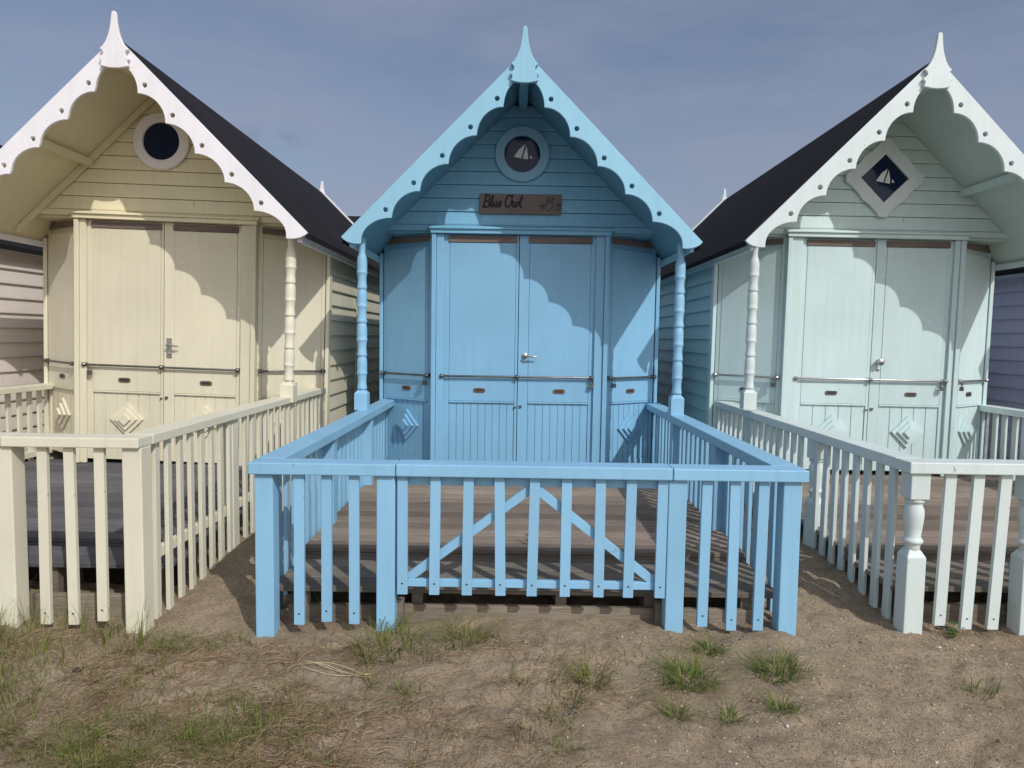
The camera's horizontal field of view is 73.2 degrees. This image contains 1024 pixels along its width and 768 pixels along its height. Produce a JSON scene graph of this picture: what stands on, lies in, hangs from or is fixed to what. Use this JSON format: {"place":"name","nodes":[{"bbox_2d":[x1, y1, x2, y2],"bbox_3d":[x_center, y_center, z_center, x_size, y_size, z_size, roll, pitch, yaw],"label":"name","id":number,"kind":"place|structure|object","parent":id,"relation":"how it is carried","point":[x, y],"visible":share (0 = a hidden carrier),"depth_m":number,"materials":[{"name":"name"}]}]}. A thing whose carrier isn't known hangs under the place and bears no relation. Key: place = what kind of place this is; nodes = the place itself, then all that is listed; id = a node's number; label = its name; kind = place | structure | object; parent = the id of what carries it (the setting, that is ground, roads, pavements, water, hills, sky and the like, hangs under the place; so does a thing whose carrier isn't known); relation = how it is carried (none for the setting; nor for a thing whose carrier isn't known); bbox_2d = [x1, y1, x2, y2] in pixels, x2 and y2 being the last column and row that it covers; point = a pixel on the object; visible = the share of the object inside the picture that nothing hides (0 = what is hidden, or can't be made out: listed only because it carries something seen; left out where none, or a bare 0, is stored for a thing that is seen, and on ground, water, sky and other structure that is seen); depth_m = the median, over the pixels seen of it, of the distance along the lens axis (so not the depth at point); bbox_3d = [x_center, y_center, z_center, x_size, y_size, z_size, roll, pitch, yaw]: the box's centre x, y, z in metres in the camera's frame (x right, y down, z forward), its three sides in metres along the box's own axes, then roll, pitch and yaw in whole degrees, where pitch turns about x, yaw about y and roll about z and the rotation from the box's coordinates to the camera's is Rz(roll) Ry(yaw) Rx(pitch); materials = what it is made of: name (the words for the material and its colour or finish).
{"place":"outdoors","nodes":[
{"label":"outdoors","id":0,"kind":"place"},
{"bbox_2d":[0,581,614,767],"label":"grass","id":1,"kind":"structure","parent":0,"point":[192,735],"depth_m":2.61,"materials":[{"name":"green plant"}]},
{"bbox_2d":[0,457,1023,767],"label":"ground","id":2,"kind":"structure","parent":0,"point":[222,593],"depth_m":2.89,"materials":[{"name":"brown sand"}]},
{"bbox_2d":[0,145,43,452],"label":"beach hut","id":3,"kind":"object","parent":2,"relation":"on","point":[21,321],"visible":0.15,"depth_m":6.89,"materials":[{"name":"wood"}]},
{"bbox_2d":[72,667,83,671],"bbox_3d":[-1.854,1.220,2.952,0.042,0.016,0.031,0,4,-9],"label":"driftwood scrap","id":4,"kind":"object","parent":2,"relation":"on","point":[75,669],"visible":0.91,"depth_m":2.94,"materials":[{"name":"grey wood"}]},
{"bbox_2d":[25,459,249,619],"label":"wooden deck","id":5,"kind":"structure","parent":2,"relation":"on","point":[86,516],"depth_m":4.21,"materials":[{"name":"grey wood"}]},
{"bbox_2d":[0,383,325,634],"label":"picket fence","id":6,"kind":"object","parent":2,"relation":"on","point":[145,548],"visible":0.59,"depth_m":3.35,"materials":[{"name":"beige paint"}]},
{"bbox_2d":[0,11,379,465],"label":"beach hut","id":7,"kind":"object","parent":2,"relation":"on","point":[199,257],"visible":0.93,"depth_m":6.04,"materials":[{"name":"wood"}]},
{"bbox_2d":[87,220,164,460],"bbox_3d":[-3.409,-0.372,6.068,0.681,2.097,0.099,2,4,0],"label":"door","id":8,"kind":"structure","parent":7,"relation":"in","point":[126,259],"depth_m":6.06,"materials":[{"name":"beige paint"}]},
{"bbox_2d":[164,223,241,462],"bbox_3d":[-2.715,-0.344,6.067,0.695,2.097,0.103,2,4,0],"label":"door","id":9,"kind":"structure","parent":7,"relation":"in","point":[202,277],"depth_m":6.06,"materials":[{"name":"beige paint"}]},
{"bbox_2d":[311,592,320,601],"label":"weed","id":10,"kind":"object","parent":2,"relation":"on","point":[315,596],"visible":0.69,"depth_m":3.51,"materials":[{"name":"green plant"}]},
{"bbox_2d":[299,659,372,677],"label":"dry stalk","id":11,"kind":"object","parent":2,"relation":"on","point":[320,663],"visible":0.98,"depth_m":2.96,"materials":[{"name":"brown plant"}]},
{"bbox_2d":[347,216,360,222],"bbox_3d":[-3.270,-1.346,13.142,3.220,3.660,2.600,1,4,0],"label":"beach hut","id":12,"kind":"object","parent":2,"relation":"on","point":[353,219],"depth_m":12.98,"materials":[{"name":"pink paint"}]},
{"bbox_2d":[313,601,460,678],"bbox_3d":[-0.566,1.142,3.171,0.740,0.193,0.759,-1,4,-23],"label":"grass tuft","id":13,"kind":"object","parent":2,"relation":"on","point":[396,628],"visible":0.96,"depth_m":3.20,"materials":[{"name":"green plant"}]},
{"bbox_2d":[0,625,866,767],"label":"dry straw","id":14,"kind":"object","parent":2,"relation":"on","point":[300,713],"visible":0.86,"depth_m":2.69,"materials":[{"name":"beige plant"}]},
{"bbox_2d":[389,602,523,658],"bbox_3d":[-0.218,1.140,3.246,0.622,0.145,0.524,-2,5,-36],"label":"grass tuft","id":15,"kind":"object","parent":2,"relation":"on","point":[468,640],"visible":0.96,"depth_m":3.24,"materials":[{"name":"green plant"}]},
{"bbox_2d":[0,608,1023,767],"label":"shell grit","id":16,"kind":"object","parent":2,"relation":"on","point":[842,713],"visible":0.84,"depth_m":2.98,"materials":[{"name":"beige gravel"}]},
{"bbox_2d":[341,26,701,462],"bbox_3d":[0.076,-1.070,8.157,2.820,3.687,5.609,1,4,0],"label":"beach hut","id":17,"kind":"object","parent":2,"relation":"on","point":[515,337],"visible":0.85,"depth_m":6.18,"materials":[{"name":"wood"}]},
{"bbox_2d":[443,234,518,460],"bbox_3d":[-0.291,-0.282,6.232,0.681,2.097,0.058,1,4,0],"label":"door","id":18,"kind":"structure","parent":17,"relation":"in","point":[481,272],"depth_m":6.21,"materials":[{"name":"blue paint"}]},
{"bbox_2d":[479,193,561,214],"bbox_3d":[0.075,-1.589,6.098,0.727,0.176,0.029,1,4,0],"label":"name sign","id":19,"kind":"object","parent":17,"relation":"attached to","point":[535,204],"visible":1,"depth_m":6.09,"materials":[{"name":"brown wood"}]},
{"bbox_2d":[516,236,595,461],"bbox_3d":[0.403,-0.270,6.209,0.695,2.097,0.103,1,4,0],"label":"door","id":20,"kind":"structure","parent":17,"relation":"in","point":[557,274],"depth_m":6.21,"materials":[{"name":"blue paint"}]},
{"bbox_2d":[279,476,772,625],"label":"wooden deck","id":21,"kind":"structure","parent":2,"relation":"on","point":[649,607],"depth_m":3.96,"materials":[{"name":"brown wood"}]},
{"bbox_2d":[248,399,808,636],"bbox_3d":[0.074,0.755,4.960,2.656,0.963,3.346,1,4,0],"label":"picket fence","id":22,"kind":"object","parent":2,"relation":"on","point":[671,474],"visible":0.89,"depth_m":3.32,"materials":[{"name":"blue paint"}]},
{"bbox_2d":[551,648,644,701],"bbox_3d":[0.346,1.208,2.888,0.366,0.110,0.513,-1,4,-23],"label":"grass tuft","id":23,"kind":"object","parent":2,"relation":"on","point":[585,672],"visible":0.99,"depth_m":2.91,"materials":[{"name":"green plant"}]},
{"bbox_2d":[636,687,738,728],"bbox_3d":[0.664,1.259,2.683,0.358,0.084,0.326,1,4,0],"label":"grass tuft","id":24,"kind":"object","parent":2,"relation":"on","point":[675,714],"visible":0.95,"depth_m":2.68,"materials":[{"name":"green plant"}]},
{"bbox_2d":[622,636,765,698],"bbox_3d":[0.761,1.211,2.928,0.670,0.140,0.589,1,4,0],"label":"grass tuft","id":25,"kind":"object","parent":2,"relation":"on","point":[694,671],"visible":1,"depth_m":2.95,"materials":[{"name":"green plant"}]},
{"bbox_2d":[670,629,745,663],"bbox_3d":[0.897,1.202,3.180,0.401,0.094,0.373,2,4,22],"label":"grass tuft","id":26,"kind":"object","parent":2,"relation":"on","point":[709,646],"visible":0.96,"depth_m":3.18,"materials":[{"name":"green plant"}]},
{"bbox_2d":[693,696,769,729],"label":"grass tuft","id":27,"kind":"object","parent":2,"relation":"on","point":[730,711],"visible":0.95,"depth_m":2.67,"materials":[{"name":"green plant"}]},
{"bbox_2d":[736,681,823,729],"bbox_3d":[1.063,1.250,2.688,0.372,0.108,0.412,1,4,0],"label":"grass tuft","id":28,"kind":"object","parent":2,"relation":"on","point":[783,707],"visible":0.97,"depth_m":2.71,"materials":[{"name":"green plant"}]},
{"bbox_2d":[707,631,854,691],"bbox_3d":[1.171,1.222,3.011,0.542,0.125,0.593,-1,4,-25],"label":"grass tuft","id":29,"kind":"object","parent":2,"relation":"on","point":[779,668],"visible":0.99,"depth_m":3.03,"materials":[{"name":"green plant"}]},
{"bbox_2d":[657,32,1023,476],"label":"beach hut","id":30,"kind":"object","parent":2,"relation":"on","point":[840,278],"visible":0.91,"depth_m":6.24,"materials":[{"name":"wood"}]},
{"bbox_2d":[795,238,876,469],"bbox_3d":[2.915,-0.258,6.263,0.681,2.097,0.099,1,4,1],"label":"door","id":31,"kind":"structure","parent":30,"relation":"in","point":[837,285],"depth_m":6.25,"materials":[{"name":"green paint"}]},
{"bbox_2d":[866,240,953,470],"bbox_3d":[3.609,-0.243,6.248,0.695,2.097,0.115,1,4,1],"label":"door","id":32,"kind":"structure","parent":30,"relation":"in","point":[913,284],"depth_m":6.25,"materials":[{"name":"green paint"}]},
{"bbox_2d":[715,401,1023,635],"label":"picket fence","id":33,"kind":"object","parent":2,"relation":"on","point":[917,472],"visible":0.76,"depth_m":3.59,"materials":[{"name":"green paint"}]},
{"bbox_2d":[744,472,1020,623],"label":"wooden deck","id":34,"kind":"structure","parent":2,"relation":"on","point":[930,532],"depth_m":4.44,"materials":[{"name":"brown wood"}]},
{"bbox_2d":[944,620,964,637],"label":"weed","id":35,"kind":"object","parent":2,"relation":"on","point":[954,629],"visible":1,"depth_m":3.46,"materials":[{"name":"green plant"}]},
{"bbox_2d":[939,670,1005,705],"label":"grass tuft","id":36,"kind":"object","parent":2,"relation":"on","point":[976,687],"visible":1,"depth_m":2.90,"materials":[{"name":"green plant"}]},
{"bbox_2d":[986,267,1023,459],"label":"beach hut","id":37,"kind":"object","parent":2,"relation":"on","point":[1005,385],"visible":0.13,"depth_m":7.23,"materials":[{"name":"wood"}]},
{"bbox_2d":[0,0,1023,229],"label":"sky","id":38,"kind":"structure","parent":0,"point":[702,98],"materials":[{"name":"blue"}]}
]}

